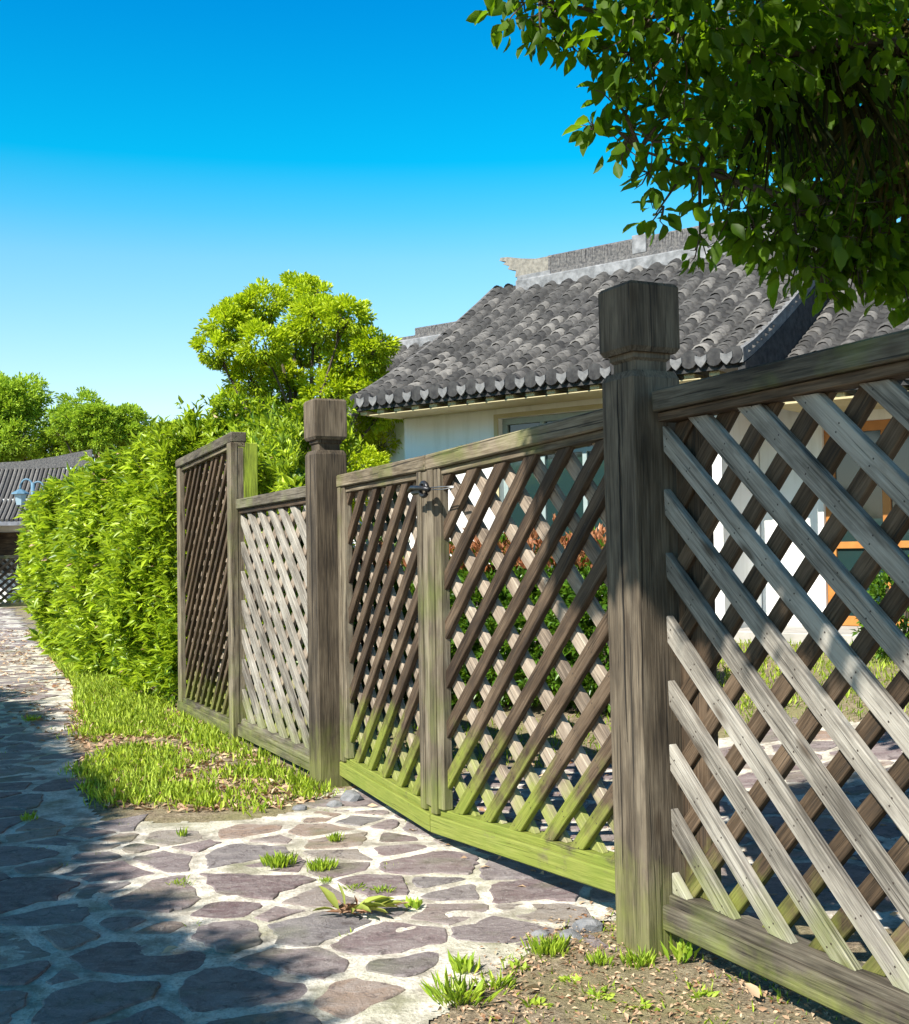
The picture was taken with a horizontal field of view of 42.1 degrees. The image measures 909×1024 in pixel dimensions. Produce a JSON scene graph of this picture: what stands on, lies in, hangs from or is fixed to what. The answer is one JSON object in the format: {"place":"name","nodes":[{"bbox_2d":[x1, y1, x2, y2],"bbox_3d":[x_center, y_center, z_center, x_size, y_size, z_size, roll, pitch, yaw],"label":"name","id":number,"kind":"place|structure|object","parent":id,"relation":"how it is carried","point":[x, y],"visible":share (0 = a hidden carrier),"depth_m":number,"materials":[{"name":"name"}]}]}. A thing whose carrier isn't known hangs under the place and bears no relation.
{"place":"outdoors","nodes":[
{"label":"outdoors","id":0,"kind":"place"},
{"bbox_2d":[0,449,92,602],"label":"house","id":1,"kind":"structure","parent":0,"point":[13,475],"depth_m":36.01,"materials":[{"name":"tile"}]},
{"bbox_2d":[0,532,21,572],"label":"window","id":2,"kind":"structure","parent":1,"relation":"in","point":[8,540],"depth_m":34.92,"materials":[{"name":"brown wood"}]},
{"bbox_2d":[162,946,177,952],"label":"fallen leaf","id":3,"kind":"object","parent":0,"point":[168,948],"visible":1,"depth_m":3.94,"materials":[{"name":"plant"}]},
{"bbox_2d":[1,726,406,936],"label":"joint grass","id":4,"kind":"structure","parent":0,"point":[200,922],"depth_m":5.03,"materials":[{"name":"green plant"}]},
{"bbox_2d":[0,607,908,1023],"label":"path","id":5,"kind":"structure","parent":0,"point":[98,925],"depth_m":4.58,"materials":[{"name":"grey stone"}]},
{"bbox_2d":[20,810,37,820],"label":"weed","id":6,"kind":"object","parent":5,"relation":"on","point":[28,816],"visible":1,"depth_m":6.02,"materials":[{"name":"green plant"}]},
{"bbox_2d":[21,714,41,721],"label":"weed","id":7,"kind":"object","parent":5,"relation":"on","point":[30,718],"visible":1,"depth_m":9.68,"materials":[{"name":"green plant"}]},
{"bbox_2d":[165,874,194,886],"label":"weed","id":8,"kind":"object","parent":5,"relation":"on","point":[177,881],"visible":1,"depth_m":4.81,"materials":[{"name":"green plant"}]},
{"bbox_2d":[176,826,187,836],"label":"weed","id":9,"kind":"object","parent":5,"relation":"on","point":[181,833],"visible":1,"depth_m":5.63,"materials":[{"name":"green plant"}]},
{"bbox_2d":[259,850,298,869],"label":"weed","id":10,"kind":"object","parent":5,"relation":"on","point":[281,860],"visible":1,"depth_m":5.05,"materials":[{"name":"green plant"}]},
{"bbox_2d":[305,856,338,871],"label":"weed","id":11,"kind":"object","parent":5,"relation":"on","point":[321,865],"visible":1,"depth_m":4.99,"materials":[{"name":"green plant"}]},
{"bbox_2d":[316,875,332,884],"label":"weed","id":12,"kind":"object","parent":5,"relation":"on","point":[324,880],"visible":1,"depth_m":4.80,"materials":[{"name":"green plant"}]},
{"bbox_2d":[326,800,341,806],"bbox_3d":[-0.641,1.561,6.295,0.088,0.050,0.068,-1,-2,0],"label":"rubble stone","id":13,"kind":"object","parent":5,"relation":"on","point":[334,803],"visible":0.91,"depth_m":6.27,"materials":[{"name":"grey stone"}]},
{"bbox_2d":[326,832,344,841],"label":"weed","id":14,"kind":"object","parent":5,"relation":"on","point":[334,837],"visible":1,"depth_m":5.48,"materials":[{"name":"green plant"}]},
{"bbox_2d":[340,790,363,801],"bbox_3d":[-0.559,1.559,6.444,0.129,0.074,0.103,-1,-2,0],"label":"rubble stone","id":15,"kind":"object","parent":5,"relation":"on","point":[351,795],"visible":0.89,"depth_m":6.42,"materials":[{"name":"grey stone"}]},
{"bbox_2d":[342,882,366,891],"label":"weed","id":16,"kind":"object","parent":5,"relation":"on","point":[354,885],"visible":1,"depth_m":4.72,"materials":[{"name":"green plant"}]},
{"bbox_2d":[313,884,405,914],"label":"wilted plant","id":17,"kind":"object","parent":5,"relation":"on","point":[367,905],"visible":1,"depth_m":4.37,"materials":[{"name":"green plant"}]},
{"bbox_2d":[369,884,396,893],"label":"weed","id":18,"kind":"object","parent":5,"relation":"on","point":[375,888],"visible":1,"depth_m":4.67,"materials":[{"name":"green plant"}]},
{"bbox_2d":[402,895,422,909],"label":"weed","id":19,"kind":"object","parent":5,"relation":"on","point":[416,903],"visible":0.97,"depth_m":4.45,"materials":[{"name":"green plant"}]},
{"bbox_2d":[447,949,480,973],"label":"weed","id":20,"kind":"object","parent":5,"relation":"on","point":[463,965],"visible":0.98,"depth_m":3.75,"materials":[{"name":"green plant"}]},
{"bbox_2d":[530,929,549,937],"bbox_3d":[0.296,1.472,4.101,0.066,0.040,0.054,1,-3,-41],"label":"rubble stone","id":21,"kind":"object","parent":5,"relation":"on","point":[539,933],"visible":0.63,"depth_m":4.09,"materials":[{"name":"grey stone"}]},
{"bbox_2d":[267,740,898,915],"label":"leaf litter","id":22,"kind":"object","parent":5,"relation":"on","point":[580,902],"visible":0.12,"depth_m":5.17,"materials":[{"name":"brown plant"}]},
{"bbox_2d":[0,0,908,468],"label":"sky","id":23,"kind":"structure","parent":0,"point":[159,159],"materials":[{"name":"blue"}]},
{"bbox_2d":[3,606,908,1023],"bbox_3d":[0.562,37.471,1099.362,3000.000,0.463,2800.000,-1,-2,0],"label":"ground","id":24,"kind":"structure","parent":0,"point":[855,944],"depth_m":3.73,"materials":[{"name":"soil"}]},
{"bbox_2d":[0,555,27,606],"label":"lattice fence","id":25,"kind":"object","parent":24,"relation":"on","point":[7,603],"visible":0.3,"depth_m":31.26,"materials":[{"name":"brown wood"}]},
{"bbox_2d":[11,478,43,615],"bbox_3d":[-9.598,0.804,26.439,0.705,3.134,0.394,-2,-2,20],"label":"street lamp","id":26,"kind":"object","parent":24,"relation":"on","point":[19,494],"visible":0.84,"depth_m":26.48,"materials":[{"name":"white paint"}]},
{"bbox_2d":[0,370,109,468],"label":"broadleaf tree","id":27,"kind":"object","parent":24,"relation":"on","point":[22,407],"visible":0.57,"depth_m":50.62,"materials":[{"name":"green plant"}]},
{"bbox_2d":[44,402,152,459],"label":"broadleaf tree","id":28,"kind":"object","parent":24,"relation":"on","point":[95,427],"visible":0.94,"depth_m":49.08,"materials":[{"name":"green plant"}]},
{"bbox_2d":[26,629,177,721],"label":"hedge foot grass","id":29,"kind":"structure","parent":24,"relation":"on","point":[83,691],"depth_m":10.87,"materials":[{"name":"green plant"}]},
{"bbox_2d":[0,629,333,812],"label":"leaf litter","id":30,"kind":"object","parent":24,"relation":"on","point":[181,806],"visible":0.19,"depth_m":7.76,"materials":[{"name":"brown plant"}]},
{"bbox_2d":[6,384,363,732],"bbox_3d":[-3.334,0.485,13.316,2.416,2.959,11.211,0,-2,-26],"label":"hedge","id":31,"kind":"object","parent":24,"relation":"on","point":[97,573],"visible":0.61,"depth_m":10.67,"materials":[{"name":"green plant"}]},
{"bbox_2d":[55,660,346,816],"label":"verge grass","id":32,"kind":"structure","parent":24,"relation":"on","point":[151,773],"depth_m":7.26,"materials":[{"name":"green plant"}]},
{"bbox_2d":[175,432,258,741],"bbox_3d":[-1.903,0.570,9.332,0.206,2.235,1.811,0,-2,-26],"label":"lattice panel","id":33,"kind":"object","parent":24,"relation":"on","point":[233,456],"visible":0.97,"depth_m":9.16,"materials":[{"name":"brown wood"}]},
{"bbox_2d":[221,782,355,793],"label":"leaf litter","id":34,"kind":"object","parent":24,"relation":"on","point":[354,786],"visible":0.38,"depth_m":6.77,"materials":[{"name":"brown plant"}]},
{"bbox_2d":[187,269,403,524],"bbox_3d":[-2.167,-0.902,17.077,3.103,5.535,2.295,-1,-2,0],"label":"garden tree","id":35,"kind":"object","parent":24,"relation":"on","point":[264,371],"visible":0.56,"depth_m":16.60,"materials":[{"name":"green plant"}]},
{"bbox_2d":[292,804,306,810],"bbox_3d":[-0.814,1.560,6.207,0.075,0.040,0.060,-2,-2,35],"label":"rubble stone","id":36,"kind":"object","parent":24,"relation":"on","point":[300,807],"visible":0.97,"depth_m":6.19,"materials":[{"name":"grey stone"}]},
{"bbox_2d":[304,398,351,787],"bbox_3d":[-0.744,0.540,6.929,0.200,2.400,0.220,0,-2,-26],"label":"gate post","id":37,"kind":"object","parent":24,"relation":"on","point":[325,427],"visible":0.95,"depth_m":6.84,"materials":[{"name":"brown wood"}]},
{"bbox_2d":[236,486,309,770],"bbox_3d":[-1.141,0.720,7.755,0.135,1.708,1.676,0,-2,-26],"label":"lattice panel","id":38,"kind":"object","parent":37,"relation":"attached to","point":[289,743],"visible":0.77,"depth_m":7.76,"materials":[{"name":"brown wood"}]},
{"bbox_2d":[336,455,431,831],"bbox_3d":[-0.350,0.632,6.177,0.115,1.745,1.460,0,-2,-22],"label":"gate leaf","id":39,"kind":"object","parent":37,"relation":"attached to","point":[405,792],"visible":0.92,"depth_m":6.14,"materials":[{"name":"brown wood"}]},
{"bbox_2d":[352,545,391,701],"bbox_3d":[-0.993,0.980,10.531,1.322,1.523,1.334,-1,-2,0],"label":"red tip shrub","id":40,"kind":"object","parent":24,"relation":"on","point":[354,584],"depth_m":10.28,"materials":[{"name":"green plant"}]},
{"bbox_2d":[354,523,404,566],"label":"garden bush","id":41,"kind":"object","parent":24,"relation":"on","point":[381,539],"depth_m":12.49,"materials":[{"name":"green plant"}]},
{"bbox_2d":[353,541,414,704],"bbox_3d":[-0.532,0.981,10.349,1.346,1.468,1.300,-1,-2,0],"label":"red tip shrub","id":42,"kind":"object","parent":24,"relation":"on","point":[397,674],"visible":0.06,"depth_m":10.01,"materials":[{"name":"green plant"}]},
{"bbox_2d":[331,321,455,547],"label":"building","id":43,"kind":"structure","parent":24,"relation":"on","point":[420,339],"depth_m":19.25,"materials":[{"name":"tile"}]},
{"bbox_2d":[366,491,404,546],"bbox_3d":[-0.968,0.046,17.615,0.900,1.000,0.068,-2,-2,38],"label":"window","id":44,"kind":"structure","parent":43,"relation":"in","point":[395,496],"depth_m":17.57,"materials":[{"name":"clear glass"}]},
{"bbox_2d":[376,532,520,707],"bbox_3d":[-0.058,0.913,9.986,1.277,1.528,1.323,-1,-2,0],"label":"red tip shrub","id":45,"kind":"object","parent":24,"relation":"on","point":[454,699],"visible":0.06,"depth_m":9.71,"materials":[{"name":"green plant"}]},
{"bbox_2d":[419,966,502,1008],"bbox_3d":[0.003,1.425,3.537,0.202,0.075,0.270,0,-2,-32],"label":"weed","id":46,"kind":"object","parent":24,"relation":"on","point":[452,995],"visible":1,"depth_m":3.52,"materials":[{"name":"green plant"}]},
{"bbox_2d":[472,966,516,990],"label":"weed","id":47,"kind":"object","parent":24,"relation":"on","point":[495,984],"visible":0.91,"depth_m":3.62,"materials":[{"name":"green plant"}]},
{"bbox_2d":[450,527,556,708],"bbox_3d":[0.421,0.860,9.659,1.256,1.548,1.292,-1,-2,0],"label":"red tip shrub","id":48,"kind":"object","parent":24,"relation":"on","point":[504,542],"visible":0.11,"depth_m":9.38,"materials":[{"name":"green plant"}]},
{"bbox_2d":[509,957,545,972],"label":"weed","id":49,"kind":"object","parent":24,"relation":"on","point":[512,964],"visible":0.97,"depth_m":3.78,"materials":[{"name":"green plant"}]},
{"bbox_2d":[524,983,540,988],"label":"fallen leaf","id":50,"kind":"object","parent":24,"relation":"on","point":[535,986],"visible":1,"depth_m":3.54,"materials":[{"name":"brown plant"}]},
{"bbox_2d":[521,996,551,1008],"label":"weed","id":51,"kind":"object","parent":24,"relation":"on","point":[534,1001],"visible":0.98,"depth_m":3.48,"materials":[{"name":"green plant"}]},
{"bbox_2d":[520,932,571,960],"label":"weed","id":52,"kind":"object","parent":24,"relation":"on","point":[550,946],"visible":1,"depth_m":3.92,"materials":[{"name":"green plant"}]},
{"bbox_2d":[485,514,608,711],"bbox_3d":[0.829,0.800,9.292,1.311,1.592,1.310,-1,-2,0],"label":"red tip shrub","id":53,"kind":"object","parent":24,"relation":"on","point":[537,651],"visible":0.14,"depth_m":9.09,"materials":[{"name":"green plant"}]},
{"bbox_2d":[553,972,581,984],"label":"weed","id":54,"kind":"object","parent":24,"relation":"on","point":[576,977],"visible":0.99,"depth_m":3.66,"materials":[{"name":"green plant"}]},
{"bbox_2d":[559,928,583,939],"bbox_3d":[0.402,1.472,4.079,0.067,0.051,0.078,1,-3,-44],"label":"rubble stone","id":55,"kind":"object","parent":24,"relation":"on","point":[573,932],"visible":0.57,"depth_m":4.07,"materials":[{"name":"grey stone"}]},
{"bbox_2d":[534,523,610,712],"bbox_3d":[1.171,0.772,8.986,1.323,1.572,1.316,-1,-2,0],"label":"red tip shrub","id":56,"kind":"object","parent":24,"relation":"on","point":[589,685],"visible":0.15,"depth_m":8.70,"materials":[{"name":"green plant"}]},
{"bbox_2d":[571,918,603,932],"bbox_3d":[0.474,1.472,4.181,0.117,0.068,0.096,-1,-2,0],"label":"rubble stone","id":57,"kind":"object","parent":24,"relation":"on","point":[591,924],"visible":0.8,"depth_m":4.15,"materials":[{"name":"grey stone"}]},
{"bbox_2d":[581,984,615,1001],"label":"weed","id":58,"kind":"object","parent":24,"relation":"on","point":[598,994],"visible":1,"depth_m":3.53,"materials":[{"name":"green plant"}]},
{"bbox_2d":[584,945,615,967],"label":"weed","id":59,"kind":"object","parent":24,"relation":"on","point":[604,958],"visible":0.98,"depth_m":3.80,"materials":[{"name":"green plant"}]},
{"bbox_2d":[348,211,853,641],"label":"house","id":60,"kind":"structure","parent":24,"relation":"on","point":[498,360],"depth_m":13.54,"materials":[{"name":"tile"}]},
{"bbox_2d":[502,410,605,551],"bbox_3d":[1.430,-0.299,12.931,2.156,1.606,0.070,-2,-2,38],"label":"window","id":61,"kind":"structure","parent":60,"relation":"in","point":[565,482],"depth_m":13.22,"materials":[{"name":"grey glass"}]},
{"bbox_2d":[296,678,908,772],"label":"shaded grass","id":62,"kind":"structure","parent":24,"relation":"on","point":[606,713],"depth_m":8.01,"materials":[{"name":"green plant"}]},
{"bbox_2d":[618,944,656,969],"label":"weed","id":63,"kind":"object","parent":24,"relation":"on","point":[642,959],"visible":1,"depth_m":3.79,"materials":[{"name":"green plant"}]},
{"bbox_2d":[621,995,660,1011],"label":"weed","id":64,"kind":"object","parent":24,"relation":"on","point":[646,1005],"visible":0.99,"depth_m":3.44,"materials":[{"name":"green plant"}]},
{"bbox_2d":[448,910,836,1023],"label":"corner grass","id":65,"kind":"structure","parent":24,"relation":"on","point":[778,997],"depth_m":3.58,"materials":[{"name":"green plant"}]},
{"bbox_2d":[426,909,860,1023],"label":"leaf litter","id":66,"kind":"object","parent":24,"relation":"on","point":[712,974],"visible":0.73,"depth_m":3.55,"materials":[{"name":"brown plant"}]},
{"bbox_2d":[598,280,695,957],"bbox_3d":[0.657,0.423,4.028,0.200,2.400,0.227,0,-2,-26],"label":"gate post","id":67,"kind":"object","parent":24,"relation":"on","point":[639,339],"visible":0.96,"depth_m":3.95,"materials":[{"name":"brown wood"}]},
{"bbox_2d":[425,409,614,893],"bbox_3d":[0.299,0.545,4.814,0.115,1.810,1.558,0,-2,-29],"label":"gate leaf","id":68,"kind":"object","parent":67,"relation":"attached to","point":[585,856],"visible":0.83,"depth_m":4.82,"materials":[{"name":"brown wood"}]},
{"bbox_2d":[407,481,454,497],"bbox_3d":[-0.120,-0.104,5.312,0.043,0.082,0.404,0,-2,-30],"label":"gate latch","id":69,"kind":"object","parent":68,"relation":"attached to","point":[419,489],"visible":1,"depth_m":5.34,"materials":[{"name":"black metal"}]},
{"bbox_2d":[652,329,908,1023],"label":"lattice panel","id":70,"kind":"object","parent":67,"relation":"attached to","point":[825,967],"visible":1,"depth_m":3.39,"materials":[{"name":"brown wood"}]},
{"bbox_2d":[661,933,700,963],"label":"weed","id":71,"kind":"object","parent":24,"relation":"on","point":[682,951],"visible":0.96,"depth_m":3.81,"materials":[{"name":"green plant"}]},
{"bbox_2d":[466,0,908,327],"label":"overhanging tree","id":72,"kind":"object","parent":24,"relation":"on","point":[769,41],"visible":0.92,"depth_m":4.73,"materials":[{"name":"green plant"}]},
{"bbox_2d":[686,984,719,999],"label":"weed","id":73,"kind":"object","parent":24,"relation":"on","point":[703,993],"visible":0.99,"depth_m":3.52,"materials":[{"name":"green plant"}]},
{"bbox_2d":[745,983,759,997],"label":"fallen leaf","id":74,"kind":"object","parent":24,"relation":"on","point":[753,990],"visible":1,"depth_m":3.47,"materials":[{"name":"beige plant"}]},
{"bbox_2d":[717,638,897,711],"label":"lawn grass","id":75,"kind":"structure","parent":24,"relation":"on","point":[778,673],"depth_m":9.32,"materials":[{"name":"green plant"}]},
{"bbox_2d":[719,2,908,287],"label":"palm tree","id":76,"kind":"object","parent":24,"relation":"on","point":[831,138],"visible":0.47,"depth_m":4.82,"materials":[{"name":"green plant"}]},
{"bbox_2d":[734,278,908,643],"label":"house wing","id":77,"kind":"structure","parent":24,"relation":"on","point":[830,328],"depth_m":12.02,"materials":[{"name":"white paint"}]},
{"bbox_2d":[824,419,908,625],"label":"glazed door","id":78,"kind":"structure","parent":77,"relation":"in","point":[879,504],"depth_m":11.89,"materials":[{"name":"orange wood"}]},
{"bbox_2d":[849,554,908,661],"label":"garden bush","id":79,"kind":"object","parent":24,"relation":"on","point":[881,591],"visible":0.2,"depth_m":9.50,"materials":[{"name":"green plant"}]}
]}

